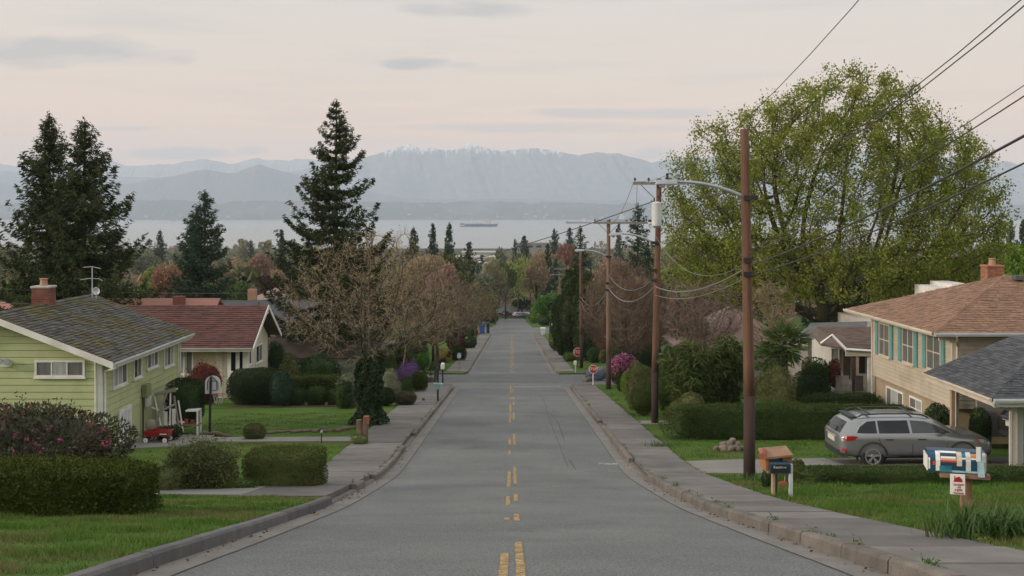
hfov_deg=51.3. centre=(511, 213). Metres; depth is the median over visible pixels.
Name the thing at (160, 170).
range
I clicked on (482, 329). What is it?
wheeled bin
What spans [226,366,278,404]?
round shrub
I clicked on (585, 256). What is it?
conifer
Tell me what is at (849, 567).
gutter
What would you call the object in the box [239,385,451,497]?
sidewalk
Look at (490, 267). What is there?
broadleaf tree
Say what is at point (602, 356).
corner shrub
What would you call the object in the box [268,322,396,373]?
grey roof house
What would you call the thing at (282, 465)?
clipped shrub
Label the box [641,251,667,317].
conifer
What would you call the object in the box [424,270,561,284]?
service wire
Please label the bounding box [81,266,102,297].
tv aerial
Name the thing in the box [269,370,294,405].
dark clump
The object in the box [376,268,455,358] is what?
bare tree
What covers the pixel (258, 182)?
foothill
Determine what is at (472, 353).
sidewalk
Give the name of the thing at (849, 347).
porch house
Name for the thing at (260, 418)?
grass
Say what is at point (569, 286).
cypress
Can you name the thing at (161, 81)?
sky
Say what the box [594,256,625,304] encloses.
broadleaf tree
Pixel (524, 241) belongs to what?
conifer
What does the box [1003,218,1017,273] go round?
conifer
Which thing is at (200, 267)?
conifer
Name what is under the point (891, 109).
power wire
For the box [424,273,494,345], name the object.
bare tree
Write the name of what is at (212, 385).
basketball hoop
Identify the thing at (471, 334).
verge bush
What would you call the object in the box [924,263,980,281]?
broadleaf tree
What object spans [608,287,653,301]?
cable
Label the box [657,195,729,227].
cable
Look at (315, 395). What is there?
ball shrub
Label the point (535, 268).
broadleaf tree
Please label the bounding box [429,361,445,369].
garden bush
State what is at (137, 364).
window
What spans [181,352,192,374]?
window
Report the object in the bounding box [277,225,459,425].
ivy tree
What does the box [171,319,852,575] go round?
road
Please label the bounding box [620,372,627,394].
lime ball
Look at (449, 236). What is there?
conifer
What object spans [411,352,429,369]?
garden bush
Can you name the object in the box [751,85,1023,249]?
cable
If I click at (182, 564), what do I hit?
gutter
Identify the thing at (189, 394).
clipped bush
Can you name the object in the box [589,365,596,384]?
stop sign
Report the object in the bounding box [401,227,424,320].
conifer
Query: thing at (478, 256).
warehouse
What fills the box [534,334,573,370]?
sidewalk
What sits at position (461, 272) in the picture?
broadleaf tree
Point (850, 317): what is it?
roof dormer house
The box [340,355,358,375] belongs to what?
backyard bush
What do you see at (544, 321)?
verge bush
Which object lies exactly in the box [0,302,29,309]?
terracotta roof house
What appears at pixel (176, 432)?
potted greenery
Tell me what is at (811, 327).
house
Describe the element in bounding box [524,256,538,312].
broadleaf tree
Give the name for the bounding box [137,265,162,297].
broadleaf tree
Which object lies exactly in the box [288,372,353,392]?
long hedge
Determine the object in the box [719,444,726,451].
rock
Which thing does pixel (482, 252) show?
warehouse
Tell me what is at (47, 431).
rhododendron
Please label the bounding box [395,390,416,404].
dark shrub
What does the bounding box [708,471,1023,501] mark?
grass
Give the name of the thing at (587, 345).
cypress
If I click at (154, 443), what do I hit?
path
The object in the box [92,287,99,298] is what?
satellite dish
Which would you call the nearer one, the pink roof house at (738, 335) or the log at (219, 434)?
the log at (219, 434)
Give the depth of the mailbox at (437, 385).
56.69 m
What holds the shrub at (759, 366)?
on the ground at (222, 410)
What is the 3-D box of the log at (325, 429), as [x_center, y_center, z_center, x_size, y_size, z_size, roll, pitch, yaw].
[-7.336,8.489,41.860,0.954,0.309,0.489,0,0,-28]
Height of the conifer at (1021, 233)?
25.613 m
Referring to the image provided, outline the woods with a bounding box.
[0,240,1016,326]
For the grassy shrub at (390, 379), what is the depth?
56.68 m
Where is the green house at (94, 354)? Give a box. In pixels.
[0,278,194,445]
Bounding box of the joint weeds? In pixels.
[327,396,999,567]
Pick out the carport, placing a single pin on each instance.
(990, 379)
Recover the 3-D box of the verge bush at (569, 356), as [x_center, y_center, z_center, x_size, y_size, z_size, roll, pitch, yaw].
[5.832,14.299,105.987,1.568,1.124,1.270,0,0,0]
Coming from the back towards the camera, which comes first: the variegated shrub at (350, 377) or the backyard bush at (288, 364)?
the backyard bush at (288, 364)
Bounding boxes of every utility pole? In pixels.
[551,272,564,292]
[575,219,647,388]
[579,251,582,367]
[609,178,684,422]
[654,129,757,478]
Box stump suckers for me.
[349,428,370,443]
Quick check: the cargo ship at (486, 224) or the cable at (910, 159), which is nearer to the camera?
the cable at (910, 159)
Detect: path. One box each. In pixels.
[112,435,351,449]
[638,420,668,423]
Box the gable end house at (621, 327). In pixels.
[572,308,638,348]
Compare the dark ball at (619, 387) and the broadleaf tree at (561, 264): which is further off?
the broadleaf tree at (561, 264)
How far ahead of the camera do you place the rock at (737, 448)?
36.06 m
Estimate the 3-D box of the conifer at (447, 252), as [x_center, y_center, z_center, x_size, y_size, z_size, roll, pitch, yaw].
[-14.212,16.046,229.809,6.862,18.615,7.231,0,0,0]
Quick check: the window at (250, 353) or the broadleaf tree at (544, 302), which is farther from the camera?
the broadleaf tree at (544, 302)
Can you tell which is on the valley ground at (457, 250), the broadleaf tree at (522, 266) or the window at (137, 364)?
the broadleaf tree at (522, 266)
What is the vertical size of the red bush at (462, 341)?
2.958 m
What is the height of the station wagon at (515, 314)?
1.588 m
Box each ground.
[0,318,1023,575]
[8,248,1005,318]
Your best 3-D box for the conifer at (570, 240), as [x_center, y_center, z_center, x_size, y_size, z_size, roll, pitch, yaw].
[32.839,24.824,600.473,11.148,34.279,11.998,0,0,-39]
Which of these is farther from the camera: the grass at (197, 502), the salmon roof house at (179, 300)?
the salmon roof house at (179, 300)
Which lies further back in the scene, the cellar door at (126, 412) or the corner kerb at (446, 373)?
the corner kerb at (446, 373)
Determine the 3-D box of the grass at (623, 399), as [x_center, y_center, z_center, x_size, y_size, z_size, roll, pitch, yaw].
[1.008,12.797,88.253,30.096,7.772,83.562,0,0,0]
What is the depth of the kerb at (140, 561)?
12.60 m
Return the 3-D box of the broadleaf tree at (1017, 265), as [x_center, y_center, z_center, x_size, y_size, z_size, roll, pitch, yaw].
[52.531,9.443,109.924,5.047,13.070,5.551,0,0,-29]
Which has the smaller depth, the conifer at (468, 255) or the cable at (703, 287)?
the cable at (703, 287)
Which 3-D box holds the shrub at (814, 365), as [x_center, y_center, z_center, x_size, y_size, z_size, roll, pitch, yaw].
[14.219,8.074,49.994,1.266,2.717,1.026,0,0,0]
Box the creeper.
[761,469,770,487]
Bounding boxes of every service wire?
[366,201,652,280]
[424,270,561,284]
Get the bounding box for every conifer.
[0,110,123,310]
[0,116,163,305]
[154,231,166,263]
[167,214,226,297]
[174,189,236,299]
[245,240,256,259]
[256,98,453,376]
[274,229,290,276]
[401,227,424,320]
[425,223,438,257]
[433,246,454,319]
[438,221,455,309]
[461,241,481,323]
[510,238,518,267]
[516,235,531,262]
[537,244,554,317]
[549,228,558,258]
[565,228,574,265]
[570,225,600,297]
[613,224,623,260]
[614,203,666,343]
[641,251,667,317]
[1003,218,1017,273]
[1016,219,1023,247]
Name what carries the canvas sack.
in the toy wagon at (166, 434)
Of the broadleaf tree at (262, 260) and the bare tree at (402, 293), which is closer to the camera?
the bare tree at (402, 293)
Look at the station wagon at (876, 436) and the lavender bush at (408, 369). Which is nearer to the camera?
the station wagon at (876, 436)
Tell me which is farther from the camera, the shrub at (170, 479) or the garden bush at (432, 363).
the garden bush at (432, 363)
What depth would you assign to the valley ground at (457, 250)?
1537.84 m
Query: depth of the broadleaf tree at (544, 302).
164.44 m
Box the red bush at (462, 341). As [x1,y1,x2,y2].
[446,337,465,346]
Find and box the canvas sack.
[145,419,155,429]
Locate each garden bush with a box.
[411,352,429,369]
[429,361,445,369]
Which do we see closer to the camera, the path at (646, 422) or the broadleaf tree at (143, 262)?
the path at (646, 422)
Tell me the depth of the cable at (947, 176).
17.57 m
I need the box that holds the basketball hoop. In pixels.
[200,376,224,434]
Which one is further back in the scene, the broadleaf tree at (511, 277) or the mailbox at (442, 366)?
the broadleaf tree at (511, 277)
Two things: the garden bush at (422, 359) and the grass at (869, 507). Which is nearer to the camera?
the grass at (869, 507)
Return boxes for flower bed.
[228,401,357,407]
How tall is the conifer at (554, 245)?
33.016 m
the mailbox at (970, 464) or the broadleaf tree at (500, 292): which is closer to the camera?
the mailbox at (970, 464)
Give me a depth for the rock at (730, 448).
36.00 m
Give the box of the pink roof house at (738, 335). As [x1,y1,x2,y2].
[662,306,785,376]
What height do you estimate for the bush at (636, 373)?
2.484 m
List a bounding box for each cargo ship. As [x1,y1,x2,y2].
[460,219,497,226]
[566,218,591,223]
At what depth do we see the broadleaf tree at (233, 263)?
298.91 m
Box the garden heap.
[585,367,605,379]
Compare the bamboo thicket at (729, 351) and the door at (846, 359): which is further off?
the door at (846, 359)
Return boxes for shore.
[0,200,1023,219]
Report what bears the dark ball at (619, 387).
on the ground at (222, 410)
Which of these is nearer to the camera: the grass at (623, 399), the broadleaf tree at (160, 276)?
the grass at (623, 399)
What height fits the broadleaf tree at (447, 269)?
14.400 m
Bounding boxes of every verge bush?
[466,322,477,337]
[480,313,498,322]
[529,315,538,322]
[538,317,548,325]
[549,333,556,350]
[563,352,576,361]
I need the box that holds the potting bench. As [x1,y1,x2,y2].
[176,408,201,434]
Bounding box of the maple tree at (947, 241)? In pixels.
[649,56,1022,322]
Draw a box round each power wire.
[639,0,858,181]
[667,5,1023,194]
[692,0,1020,187]
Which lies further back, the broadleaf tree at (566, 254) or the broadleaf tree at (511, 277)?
the broadleaf tree at (566, 254)
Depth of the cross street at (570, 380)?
78.73 m
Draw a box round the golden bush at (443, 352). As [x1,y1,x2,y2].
[434,348,451,361]
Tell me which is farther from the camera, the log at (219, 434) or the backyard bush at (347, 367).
the backyard bush at (347, 367)
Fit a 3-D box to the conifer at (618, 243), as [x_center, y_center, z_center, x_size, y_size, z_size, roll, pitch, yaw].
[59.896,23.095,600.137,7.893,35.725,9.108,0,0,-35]
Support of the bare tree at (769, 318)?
on the ground at (222, 410)
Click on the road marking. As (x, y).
(505, 563)
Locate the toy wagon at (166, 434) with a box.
[139,429,173,442]
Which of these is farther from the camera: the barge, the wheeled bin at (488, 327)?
the barge
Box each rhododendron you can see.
[0,391,138,459]
[611,352,637,384]
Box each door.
[118,404,131,443]
[843,351,849,378]
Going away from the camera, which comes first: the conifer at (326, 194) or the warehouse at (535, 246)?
the conifer at (326, 194)
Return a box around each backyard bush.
[268,340,284,370]
[278,353,299,376]
[298,352,342,375]
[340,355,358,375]
[379,349,397,374]
[402,338,428,363]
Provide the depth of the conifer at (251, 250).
639.29 m
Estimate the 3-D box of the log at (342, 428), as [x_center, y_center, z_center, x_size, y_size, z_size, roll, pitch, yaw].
[-6.644,8.618,42.752,0.181,0.292,1.618,0,0,21]
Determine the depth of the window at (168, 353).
42.96 m
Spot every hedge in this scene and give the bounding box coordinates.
[0,450,163,516]
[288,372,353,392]
[657,400,915,439]
[777,461,1023,484]
[798,388,884,405]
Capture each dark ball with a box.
[617,381,621,391]
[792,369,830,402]
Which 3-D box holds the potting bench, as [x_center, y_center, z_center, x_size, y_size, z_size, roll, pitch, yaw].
[-12.400,8.032,40.900,0.860,1.040,0.480,0,0,0]
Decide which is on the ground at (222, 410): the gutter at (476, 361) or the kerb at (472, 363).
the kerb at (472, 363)
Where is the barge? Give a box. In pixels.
[595,214,630,221]
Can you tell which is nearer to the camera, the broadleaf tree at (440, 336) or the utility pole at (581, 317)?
the utility pole at (581, 317)
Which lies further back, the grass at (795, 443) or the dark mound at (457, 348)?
the dark mound at (457, 348)
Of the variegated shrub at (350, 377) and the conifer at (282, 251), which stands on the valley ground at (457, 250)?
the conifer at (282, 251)
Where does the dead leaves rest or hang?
on the ground at (222, 410)
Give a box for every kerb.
[64,496,331,575]
[332,386,453,503]
[397,371,467,374]
[467,334,490,372]
[533,334,556,372]
[556,371,585,374]
[570,386,965,575]
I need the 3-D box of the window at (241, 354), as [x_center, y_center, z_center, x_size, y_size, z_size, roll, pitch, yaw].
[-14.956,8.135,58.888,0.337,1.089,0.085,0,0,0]
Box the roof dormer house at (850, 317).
[838,281,963,325]
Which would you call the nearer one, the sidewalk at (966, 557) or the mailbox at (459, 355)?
the sidewalk at (966, 557)
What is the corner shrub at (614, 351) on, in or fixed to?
on the ground at (222, 410)
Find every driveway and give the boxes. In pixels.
[156,486,267,495]
[687,457,1008,473]
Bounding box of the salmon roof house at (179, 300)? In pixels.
[107,296,223,304]
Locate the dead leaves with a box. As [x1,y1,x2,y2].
[133,441,883,575]
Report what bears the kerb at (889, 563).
on the ground at (222, 410)
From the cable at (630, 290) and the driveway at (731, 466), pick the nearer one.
the driveway at (731, 466)
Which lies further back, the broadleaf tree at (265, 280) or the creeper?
the broadleaf tree at (265, 280)
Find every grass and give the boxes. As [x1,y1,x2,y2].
[0,506,272,574]
[109,412,355,476]
[142,492,322,511]
[412,350,743,419]
[663,438,855,458]
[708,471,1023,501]
[792,493,1023,550]
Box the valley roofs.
[27,249,972,304]
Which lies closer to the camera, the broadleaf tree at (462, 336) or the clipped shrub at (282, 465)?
the clipped shrub at (282, 465)
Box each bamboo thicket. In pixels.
[654,336,732,407]
[698,332,758,404]
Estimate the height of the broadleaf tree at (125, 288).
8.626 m
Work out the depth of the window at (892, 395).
43.91 m
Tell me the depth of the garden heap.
78.62 m
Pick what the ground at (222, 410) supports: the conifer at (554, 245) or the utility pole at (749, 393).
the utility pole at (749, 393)
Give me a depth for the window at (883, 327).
44.55 m
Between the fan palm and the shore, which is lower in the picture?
the fan palm
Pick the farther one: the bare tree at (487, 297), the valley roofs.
the valley roofs
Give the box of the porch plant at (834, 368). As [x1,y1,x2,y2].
[827,358,840,387]
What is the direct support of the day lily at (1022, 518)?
on the ground at (222, 410)
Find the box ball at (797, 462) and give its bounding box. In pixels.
[792,458,804,479]
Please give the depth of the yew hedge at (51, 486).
17.08 m
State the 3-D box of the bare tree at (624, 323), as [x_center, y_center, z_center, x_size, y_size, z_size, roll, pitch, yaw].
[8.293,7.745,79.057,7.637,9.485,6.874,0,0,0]
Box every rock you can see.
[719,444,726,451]
[726,440,733,445]
[727,445,733,451]
[733,445,740,450]
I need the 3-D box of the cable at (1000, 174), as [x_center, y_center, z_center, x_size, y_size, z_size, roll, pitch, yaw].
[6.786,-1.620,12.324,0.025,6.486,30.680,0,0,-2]
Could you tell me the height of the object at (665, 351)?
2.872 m
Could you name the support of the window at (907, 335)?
in the tan house at (914, 337)
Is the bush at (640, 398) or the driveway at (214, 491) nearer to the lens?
the driveway at (214, 491)
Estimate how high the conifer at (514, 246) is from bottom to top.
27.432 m
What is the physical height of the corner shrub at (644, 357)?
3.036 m
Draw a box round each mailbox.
[433,368,442,400]
[441,363,444,382]
[457,353,460,369]
[758,446,792,495]
[923,447,989,509]
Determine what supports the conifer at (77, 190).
on the ground at (222, 410)
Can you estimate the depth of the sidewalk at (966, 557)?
16.73 m
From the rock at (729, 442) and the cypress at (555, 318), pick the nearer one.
the rock at (729, 442)
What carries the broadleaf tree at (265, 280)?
on the ground at (222, 410)
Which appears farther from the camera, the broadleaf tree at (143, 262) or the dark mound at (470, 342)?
the broadleaf tree at (143, 262)
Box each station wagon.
[512,312,522,316]
[518,313,528,317]
[824,406,991,464]
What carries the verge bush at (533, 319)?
on the ground at (222, 410)
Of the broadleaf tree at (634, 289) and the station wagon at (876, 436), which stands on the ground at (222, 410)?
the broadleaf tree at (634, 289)
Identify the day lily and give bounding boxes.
[893,492,1023,541]
[969,502,1023,538]
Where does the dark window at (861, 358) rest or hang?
in the porch house at (849, 347)
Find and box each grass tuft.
[645,440,678,446]
[745,471,779,482]
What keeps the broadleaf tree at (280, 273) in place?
on the ground at (222, 410)
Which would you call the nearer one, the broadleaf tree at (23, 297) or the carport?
the carport
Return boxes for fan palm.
[754,317,813,376]
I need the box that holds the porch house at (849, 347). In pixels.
[812,326,875,393]
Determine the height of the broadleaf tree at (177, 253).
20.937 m
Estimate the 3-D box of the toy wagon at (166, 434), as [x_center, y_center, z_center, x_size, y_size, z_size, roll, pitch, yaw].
[-13.032,8.004,38.519,1.487,0.511,0.572,0,0,4]
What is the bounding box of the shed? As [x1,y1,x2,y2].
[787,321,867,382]
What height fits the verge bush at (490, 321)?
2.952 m
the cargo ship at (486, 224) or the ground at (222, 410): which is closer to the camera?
the ground at (222, 410)
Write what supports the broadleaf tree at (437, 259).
on the ground at (222, 410)
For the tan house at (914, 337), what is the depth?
40.78 m
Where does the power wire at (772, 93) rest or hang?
attached to the utility pole at (656, 220)
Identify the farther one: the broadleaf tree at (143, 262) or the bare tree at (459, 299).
the broadleaf tree at (143, 262)
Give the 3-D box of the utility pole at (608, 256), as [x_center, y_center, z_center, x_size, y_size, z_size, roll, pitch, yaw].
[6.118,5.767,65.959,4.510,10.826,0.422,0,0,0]
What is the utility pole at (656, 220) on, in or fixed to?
on the ground at (222, 410)
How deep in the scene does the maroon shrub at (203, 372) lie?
54.69 m
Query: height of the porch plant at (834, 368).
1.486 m
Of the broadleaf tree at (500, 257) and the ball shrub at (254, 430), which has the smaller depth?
the ball shrub at (254, 430)
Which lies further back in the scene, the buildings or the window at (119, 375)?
the buildings
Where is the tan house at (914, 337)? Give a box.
[843,258,1023,443]
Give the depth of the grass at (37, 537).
13.63 m
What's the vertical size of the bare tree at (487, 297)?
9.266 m
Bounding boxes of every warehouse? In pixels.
[456,255,495,260]
[461,251,503,254]
[517,242,560,255]
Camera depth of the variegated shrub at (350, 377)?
52.82 m
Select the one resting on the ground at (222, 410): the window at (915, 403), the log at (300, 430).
the log at (300, 430)
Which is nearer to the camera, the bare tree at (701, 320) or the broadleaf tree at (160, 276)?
the bare tree at (701, 320)
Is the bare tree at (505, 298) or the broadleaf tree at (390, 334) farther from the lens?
the bare tree at (505, 298)
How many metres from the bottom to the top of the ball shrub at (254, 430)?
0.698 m
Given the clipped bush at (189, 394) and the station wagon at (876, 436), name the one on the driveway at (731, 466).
the station wagon at (876, 436)
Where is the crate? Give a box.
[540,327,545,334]
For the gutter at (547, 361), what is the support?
on the road
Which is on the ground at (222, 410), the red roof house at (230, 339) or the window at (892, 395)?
the red roof house at (230, 339)
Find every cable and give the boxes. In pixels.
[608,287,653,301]
[609,276,653,290]
[655,235,741,275]
[655,270,741,291]
[656,279,741,298]
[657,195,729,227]
[750,96,1023,254]
[750,134,1023,265]
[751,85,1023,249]
[751,162,1023,275]
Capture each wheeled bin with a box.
[479,322,484,333]
[486,322,489,332]
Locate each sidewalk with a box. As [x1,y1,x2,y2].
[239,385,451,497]
[447,334,489,370]
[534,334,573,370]
[572,385,1023,575]
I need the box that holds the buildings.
[1,202,1023,218]
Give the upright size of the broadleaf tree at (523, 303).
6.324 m
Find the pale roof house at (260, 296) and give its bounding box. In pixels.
[257,288,310,299]
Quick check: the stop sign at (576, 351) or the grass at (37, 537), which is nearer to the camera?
the grass at (37, 537)
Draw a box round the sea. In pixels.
[0,220,1023,248]
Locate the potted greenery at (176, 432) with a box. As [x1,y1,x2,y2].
[155,424,183,439]
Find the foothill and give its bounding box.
[0,164,1023,206]
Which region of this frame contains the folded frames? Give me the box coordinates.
[151,387,184,430]
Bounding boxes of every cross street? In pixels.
[398,374,464,385]
[532,327,805,332]
[560,375,757,385]
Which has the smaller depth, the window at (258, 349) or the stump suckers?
the stump suckers
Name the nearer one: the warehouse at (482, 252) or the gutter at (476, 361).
the gutter at (476, 361)
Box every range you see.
[0,142,1023,201]
[0,158,342,177]
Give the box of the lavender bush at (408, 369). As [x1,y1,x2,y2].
[393,358,422,381]
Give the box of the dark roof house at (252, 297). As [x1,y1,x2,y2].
[222,289,327,336]
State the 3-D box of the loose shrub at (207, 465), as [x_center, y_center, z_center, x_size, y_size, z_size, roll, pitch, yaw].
[-7.174,5.774,24.747,1.922,1.407,1.685,0,0,-24]
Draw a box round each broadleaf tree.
[0,247,14,276]
[0,282,30,301]
[10,300,29,308]
[107,280,139,297]
[129,250,162,274]
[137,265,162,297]
[150,264,182,297]
[164,251,187,268]
[223,259,243,275]
[227,280,247,299]
[235,238,248,262]
[245,252,275,280]
[253,273,274,294]
[257,240,273,255]
[268,267,287,287]
[385,330,404,340]
[386,343,413,360]
[403,253,444,317]
[411,320,450,361]
[421,262,460,310]
[437,253,475,310]
[441,321,467,344]
[467,295,499,321]
[472,271,496,296]
[481,256,506,293]
[493,273,505,295]
[495,246,509,304]
[497,262,518,318]
[505,251,534,311]
[511,299,533,311]
[522,257,550,312]
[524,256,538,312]
[529,292,559,335]
[531,250,555,262]
[544,258,566,283]
[556,243,578,273]
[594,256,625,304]
[613,275,653,308]
[666,305,711,340]
[888,276,932,296]
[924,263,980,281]
[1000,243,1023,275]
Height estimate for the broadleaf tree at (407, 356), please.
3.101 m
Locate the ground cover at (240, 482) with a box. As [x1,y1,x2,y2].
[182,476,259,487]
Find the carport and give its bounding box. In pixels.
[922,336,1023,465]
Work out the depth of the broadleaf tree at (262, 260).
267.74 m
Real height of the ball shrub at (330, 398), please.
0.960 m
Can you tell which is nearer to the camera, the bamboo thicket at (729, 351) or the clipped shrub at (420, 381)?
the bamboo thicket at (729, 351)
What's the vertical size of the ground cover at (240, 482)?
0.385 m
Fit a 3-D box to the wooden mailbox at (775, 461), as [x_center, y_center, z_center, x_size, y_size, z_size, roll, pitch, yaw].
[5.567,5.565,22.731,0.720,1.087,0.678,0,0,0]
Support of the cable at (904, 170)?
attached to the utility pole at (749, 393)
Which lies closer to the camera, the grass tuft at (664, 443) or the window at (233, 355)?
the grass tuft at (664, 443)
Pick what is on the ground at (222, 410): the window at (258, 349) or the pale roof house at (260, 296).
the pale roof house at (260, 296)
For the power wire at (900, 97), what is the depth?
19.73 m
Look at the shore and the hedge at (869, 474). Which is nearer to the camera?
the hedge at (869, 474)
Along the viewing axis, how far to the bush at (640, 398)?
48.74 m
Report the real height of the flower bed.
0.576 m
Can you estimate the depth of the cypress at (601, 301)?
110.47 m
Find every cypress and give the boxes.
[550,293,564,354]
[558,265,578,352]
[571,271,598,360]
[597,297,604,330]
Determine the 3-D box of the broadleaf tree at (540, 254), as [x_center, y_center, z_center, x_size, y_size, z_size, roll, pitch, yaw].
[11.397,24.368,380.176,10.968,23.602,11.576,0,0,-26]
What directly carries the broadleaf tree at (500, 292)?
on the ground at (222, 410)
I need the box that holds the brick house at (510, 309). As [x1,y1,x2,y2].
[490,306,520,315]
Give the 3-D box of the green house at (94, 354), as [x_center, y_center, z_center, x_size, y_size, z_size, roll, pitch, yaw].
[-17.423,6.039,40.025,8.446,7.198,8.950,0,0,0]
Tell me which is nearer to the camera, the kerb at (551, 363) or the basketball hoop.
the basketball hoop
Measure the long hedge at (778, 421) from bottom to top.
1.520 m
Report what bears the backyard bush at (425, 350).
on the ground at (222, 410)
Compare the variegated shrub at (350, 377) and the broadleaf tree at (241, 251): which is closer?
the variegated shrub at (350, 377)
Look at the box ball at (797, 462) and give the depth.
27.22 m
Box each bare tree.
[376,225,420,363]
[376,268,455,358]
[384,269,482,381]
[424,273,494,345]
[450,279,503,343]
[492,275,513,324]
[577,254,672,355]
[611,277,684,349]
[659,275,742,350]
[739,279,802,371]
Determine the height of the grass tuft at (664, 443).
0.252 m
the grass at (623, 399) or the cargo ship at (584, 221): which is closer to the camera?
the grass at (623, 399)
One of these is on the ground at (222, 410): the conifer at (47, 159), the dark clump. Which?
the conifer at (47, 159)
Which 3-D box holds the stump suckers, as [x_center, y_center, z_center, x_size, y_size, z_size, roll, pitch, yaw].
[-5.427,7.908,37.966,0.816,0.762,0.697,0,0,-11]
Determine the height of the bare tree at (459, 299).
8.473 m
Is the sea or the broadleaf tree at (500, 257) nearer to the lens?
the broadleaf tree at (500, 257)
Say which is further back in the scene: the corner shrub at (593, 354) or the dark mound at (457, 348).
the dark mound at (457, 348)
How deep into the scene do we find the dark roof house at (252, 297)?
91.46 m
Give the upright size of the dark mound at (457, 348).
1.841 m
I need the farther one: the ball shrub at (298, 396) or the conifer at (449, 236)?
the conifer at (449, 236)
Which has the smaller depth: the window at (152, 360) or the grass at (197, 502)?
the grass at (197, 502)
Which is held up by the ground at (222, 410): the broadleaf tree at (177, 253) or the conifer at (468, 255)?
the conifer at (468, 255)
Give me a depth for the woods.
320.39 m
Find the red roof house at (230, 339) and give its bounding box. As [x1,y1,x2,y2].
[123,305,281,397]
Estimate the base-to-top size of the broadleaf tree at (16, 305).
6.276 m
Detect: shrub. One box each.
[152,456,186,489]
[160,432,244,488]
[181,358,224,403]
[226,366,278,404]
[241,441,328,485]
[242,422,266,438]
[287,387,305,405]
[305,386,326,405]
[326,389,335,404]
[334,379,353,408]
[335,367,357,407]
[380,387,394,405]
[382,368,401,394]
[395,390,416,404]
[400,376,412,391]
[411,371,428,390]
[587,347,599,362]
[593,331,613,354]
[598,349,605,362]
[611,342,633,358]
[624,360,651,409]
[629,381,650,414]
[632,342,661,369]
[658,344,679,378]
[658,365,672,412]
[669,391,705,425]
[742,361,802,403]
[754,339,793,373]
[756,397,783,403]
[801,356,828,390]
[997,407,1009,436]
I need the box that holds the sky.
[0,0,1023,167]
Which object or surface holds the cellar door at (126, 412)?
in the green house at (94, 354)
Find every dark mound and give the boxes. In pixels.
[449,343,466,359]
[464,338,476,347]
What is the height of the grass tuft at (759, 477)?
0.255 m
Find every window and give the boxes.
[33,360,85,378]
[112,363,128,389]
[133,358,143,380]
[146,351,159,371]
[163,345,174,369]
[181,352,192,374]
[229,352,236,372]
[239,352,243,370]
[249,350,251,365]
[255,343,262,364]
[831,348,839,367]
[859,356,864,372]
[877,322,890,359]
[886,385,903,405]
[901,328,913,366]
[909,395,922,413]
[925,335,940,370]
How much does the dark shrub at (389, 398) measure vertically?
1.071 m
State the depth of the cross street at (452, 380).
80.25 m
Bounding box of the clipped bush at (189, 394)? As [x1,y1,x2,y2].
[164,377,204,426]
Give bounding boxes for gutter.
[132,387,460,575]
[468,335,491,373]
[532,335,555,373]
[563,387,892,575]
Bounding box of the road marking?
[498,335,616,575]
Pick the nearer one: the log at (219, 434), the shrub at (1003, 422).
the shrub at (1003, 422)
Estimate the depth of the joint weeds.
20.48 m
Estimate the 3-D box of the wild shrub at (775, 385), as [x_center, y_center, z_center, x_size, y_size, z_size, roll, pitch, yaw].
[10.542,7.383,43.483,2.511,2.901,1.801,0,0,0]
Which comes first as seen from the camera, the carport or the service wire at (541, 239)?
the carport
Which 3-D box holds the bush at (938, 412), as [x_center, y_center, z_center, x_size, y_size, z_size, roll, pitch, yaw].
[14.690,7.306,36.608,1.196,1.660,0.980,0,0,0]
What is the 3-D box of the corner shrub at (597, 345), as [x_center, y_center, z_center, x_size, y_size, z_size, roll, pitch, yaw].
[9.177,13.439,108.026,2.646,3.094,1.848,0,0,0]
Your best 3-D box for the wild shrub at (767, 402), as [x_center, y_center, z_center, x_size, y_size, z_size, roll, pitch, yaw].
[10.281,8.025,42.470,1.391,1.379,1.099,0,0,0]
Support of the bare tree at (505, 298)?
on the ground at (222, 410)
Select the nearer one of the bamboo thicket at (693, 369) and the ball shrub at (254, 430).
the ball shrub at (254, 430)
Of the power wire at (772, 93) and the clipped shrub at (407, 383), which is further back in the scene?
the clipped shrub at (407, 383)
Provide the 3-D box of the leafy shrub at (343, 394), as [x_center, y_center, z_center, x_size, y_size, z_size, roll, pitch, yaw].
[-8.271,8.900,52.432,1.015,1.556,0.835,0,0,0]
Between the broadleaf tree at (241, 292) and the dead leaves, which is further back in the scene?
the broadleaf tree at (241, 292)
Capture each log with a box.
[210,432,230,436]
[267,430,290,433]
[290,429,313,432]
[312,426,333,432]
[334,425,355,431]
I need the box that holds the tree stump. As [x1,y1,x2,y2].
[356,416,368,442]
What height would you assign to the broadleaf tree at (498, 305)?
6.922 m
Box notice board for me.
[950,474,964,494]
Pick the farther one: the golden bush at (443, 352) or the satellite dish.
the golden bush at (443, 352)
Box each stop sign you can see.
[573,348,579,367]
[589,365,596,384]
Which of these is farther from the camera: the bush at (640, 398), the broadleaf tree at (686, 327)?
the broadleaf tree at (686, 327)
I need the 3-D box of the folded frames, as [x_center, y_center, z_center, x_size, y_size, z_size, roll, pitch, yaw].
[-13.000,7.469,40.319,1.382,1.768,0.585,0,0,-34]
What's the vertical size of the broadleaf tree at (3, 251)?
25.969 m

